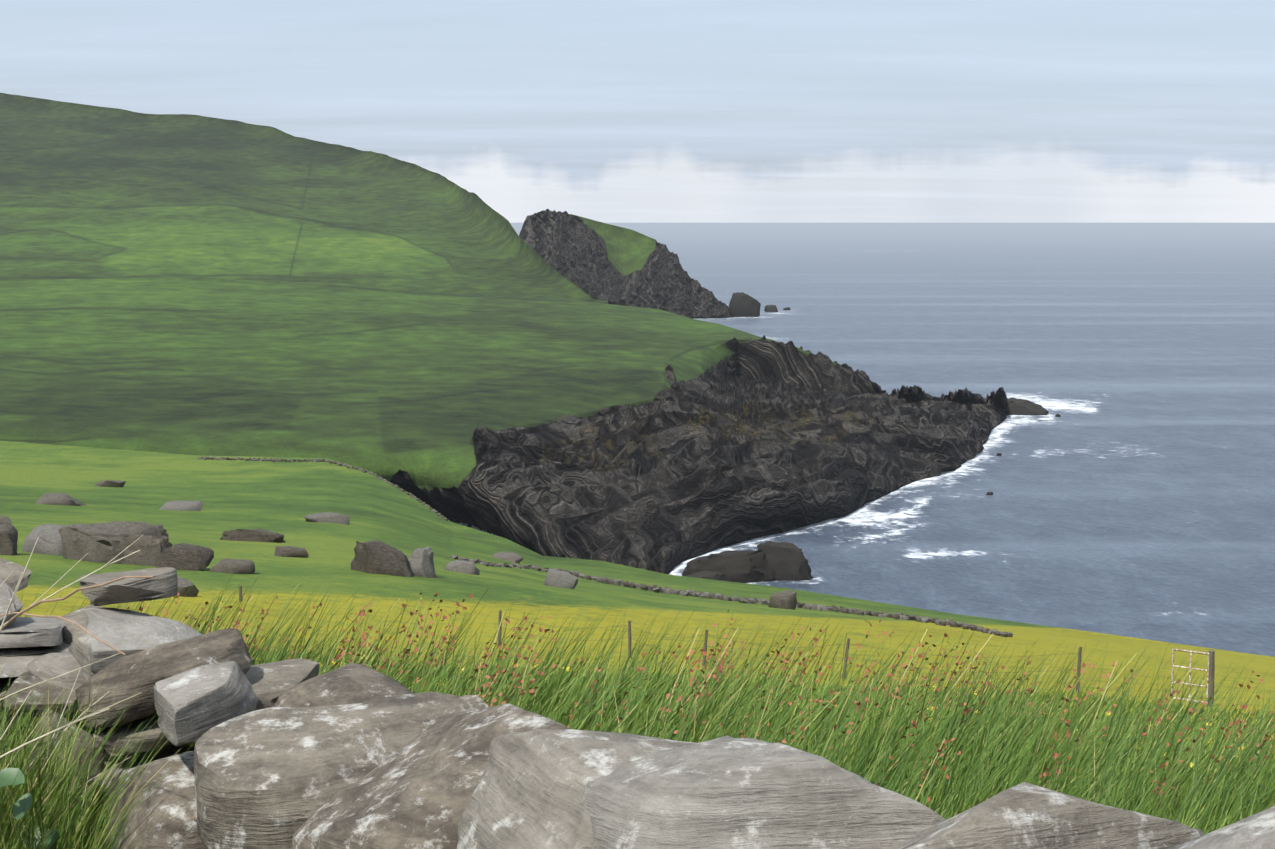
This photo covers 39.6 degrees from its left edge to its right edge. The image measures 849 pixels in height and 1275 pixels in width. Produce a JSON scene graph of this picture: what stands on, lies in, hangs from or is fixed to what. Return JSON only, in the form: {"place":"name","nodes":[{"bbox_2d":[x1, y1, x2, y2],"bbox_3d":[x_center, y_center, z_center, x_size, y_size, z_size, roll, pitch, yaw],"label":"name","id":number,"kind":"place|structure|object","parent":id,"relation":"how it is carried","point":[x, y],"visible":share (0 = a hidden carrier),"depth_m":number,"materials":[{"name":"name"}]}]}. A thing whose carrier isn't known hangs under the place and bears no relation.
{"place":"outdoors","nodes":[
{"label":"outdoors","id":0,"kind":"place"},
{"bbox_2d":[0,656,195,848],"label":"verge grass","id":1,"kind":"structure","parent":0,"point":[42,815],"depth_m":4.16,"materials":[{"name":"green plant"}]},
{"bbox_2d":[0,535,142,805],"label":"dry bramble twigs","id":2,"kind":"object","parent":1,"relation":"on","point":[1,627],"visible":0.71,"depth_m":4.14,"materials":[{"name":"beige plant"}]},
{"bbox_2d":[0,576,153,848],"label":"bramble","id":3,"kind":"object","parent":1,"relation":"on","point":[8,777],"depth_m":3.87,"materials":[{"name":"plant"}]},
{"bbox_2d":[0,93,607,303],"bbox_3d":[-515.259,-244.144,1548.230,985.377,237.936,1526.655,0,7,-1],"label":"hill terrain","id":4,"kind":"structure","parent":0,"point":[91,192],"depth_m":1177.53,"materials":[{"name":"green plant"}]},
{"bbox_2d":[0,278,1008,573],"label":"terrain","id":5,"kind":"structure","parent":0,"point":[654,440],"depth_m":424.48,"materials":[{"name":"green plant"}]},
{"bbox_2d":[519,209,733,318],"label":"headland terrain","id":6,"kind":"structure","parent":0,"point":[614,264],"depth_m":1148.83,"materials":[{"name":"grey stone"}]},
{"bbox_2d":[0,441,1274,754],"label":"field terrain","id":7,"kind":"structure","parent":0,"point":[284,497],"depth_m":87.18,"materials":[{"name":"green plant"}]},
{"bbox_2d":[239,586,242,601],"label":"fence post","id":8,"kind":"object","parent":7,"relation":"on","point":[240,593],"visible":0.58,"depth_m":66.69,"materials":[{"name":"grey wood"}]},
{"bbox_2d":[498,610,501,645],"bbox_3d":[-4.730,7.133,60.745,0.151,1.552,0.121,0,7,-1],"label":"fence post","id":9,"kind":"object","parent":7,"relation":"on","point":[500,618],"visible":0.65,"depth_m":60.69,"materials":[{"name":"grey wood"}]},
{"bbox_2d":[0,456,1012,636],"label":"field boulders","id":10,"kind":"object","parent":7,"relation":"on","point":[106,542],"visible":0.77,"depth_m":85.64,"materials":[{"name":"grey stone"}]},
{"bbox_2d":[628,620,631,657],"bbox_3d":[-0.237,6.901,55.850,0.130,1.463,0.110,0,7,-1],"label":"fence post","id":11,"kind":"object","parent":7,"relation":"on","point":[629,638],"visible":0.71,"depth_m":55.79,"materials":[{"name":"grey wood"}]},
{"bbox_2d":[18,619,1274,834],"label":"field grass","id":12,"kind":"structure","parent":7,"relation":"on","point":[626,725],"depth_m":6.22,"materials":[{"name":"green plant"}]},
{"bbox_2d":[19,565,1274,832],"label":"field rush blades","id":13,"kind":"object","parent":7,"relation":"on","point":[1069,743],"visible":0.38,"depth_m":5.91,"materials":[{"name":"green plant"}]},
{"bbox_2d":[93,654,1273,810],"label":"buttercup","id":14,"kind":"object","parent":7,"relation":"on","point":[1047,743],"depth_m":6.78,"materials":[{"name":"yellow plant"}]},
{"bbox_2d":[702,630,707,665],"bbox_3d":[2.014,6.815,53.051,0.201,1.370,0.105,0,7,-1],"label":"fence post","id":15,"kind":"object","parent":7,"relation":"on","point":[705,648],"visible":0.69,"depth_m":53.00,"materials":[{"name":"grey wood"}]},
{"bbox_2d":[142,584,1274,825],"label":"sorrel stalks","id":16,"kind":"object","parent":7,"relation":"on","point":[770,690],"visible":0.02,"depth_m":6.26,"materials":[{"name":"red plant"}]},
{"bbox_2d":[45,592,1274,802],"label":"sorrel seedheads","id":17,"kind":"object","parent":16,"relation":"attached to","point":[699,694],"visible":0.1,"depth_m":6.39,"materials":[{"name":"brown plant"}]},
{"bbox_2d":[501,616,1076,672],"bbox_3d":[3.127,6.420,52.819,22.072,2.854,1.139,6,9,42],"label":"fence wire","id":18,"kind":"object","parent":7,"relation":"on","point":[800,647],"visible":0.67,"depth_m":51.64,"materials":[{"name":"grey metal"}]},
{"bbox_2d":[842,638,849,679],"bbox_3d":[5.990,6.870,50.974,0.250,1.461,0.103,0,7,-1],"label":"fence post","id":19,"kind":"object","parent":7,"relation":"on","point":[846,652],"visible":0.77,"depth_m":50.92,"materials":[{"name":"grey wood"}]},
{"bbox_2d":[1076,647,1081,692],"bbox_3d":[11.300,6.459,45.391,0.139,1.561,0.096,0,7,-1],"label":"fence post","id":20,"kind":"object","parent":7,"relation":"on","point":[1078,663],"visible":0.54,"depth_m":45.33,"materials":[{"name":"grey wood"}]},
{"bbox_2d":[1207,650,1214,706],"bbox_3d":[14.972,6.787,46.231,0.178,1.790,0.168,0,7,-1],"label":"gate post","id":21,"kind":"object","parent":7,"relation":"on","point":[1211,669],"visible":0.71,"depth_m":46.14,"materials":[{"name":"grey wood"}]},
{"bbox_2d":[1171,648,1208,702],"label":"field gate","id":22,"kind":"structure","parent":21,"relation":"attached to","point":[1191,652],"depth_m":46.68,"materials":[{"name":"paint"}]},
{"bbox_2d":[0,0,1274,222],"label":"sky","id":23,"kind":"structure","parent":0,"point":[605,111],"materials":[{"name":"white"}]},
{"bbox_2d":[453,223,1274,656],"bbox_3d":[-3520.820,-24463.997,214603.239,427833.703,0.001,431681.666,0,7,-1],"label":"sea water","id":24,"kind":"structure","parent":0,"point":[1131,487],"depth_m":616.85,"materials":[{"name":"blue liquid"}]},
{"bbox_2d":[682,292,1060,582],"bbox_3d":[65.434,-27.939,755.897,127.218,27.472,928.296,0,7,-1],"label":"rocks","id":25,"kind":"object","parent":24,"relation":"in","point":[768,561],"visible":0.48,"depth_m":298.15,"materials":[{"name":"grey stone"}]},
{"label":"verge ground","id":26,"kind":"structure","parent":0,"visible":0},
{"bbox_2d":[0,558,1274,848],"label":"dry stone wall","id":27,"kind":"structure","parent":26,"relation":"on","point":[294,754],"depth_m":3.78,"materials":[{"name":"grey stone"}]}
]}

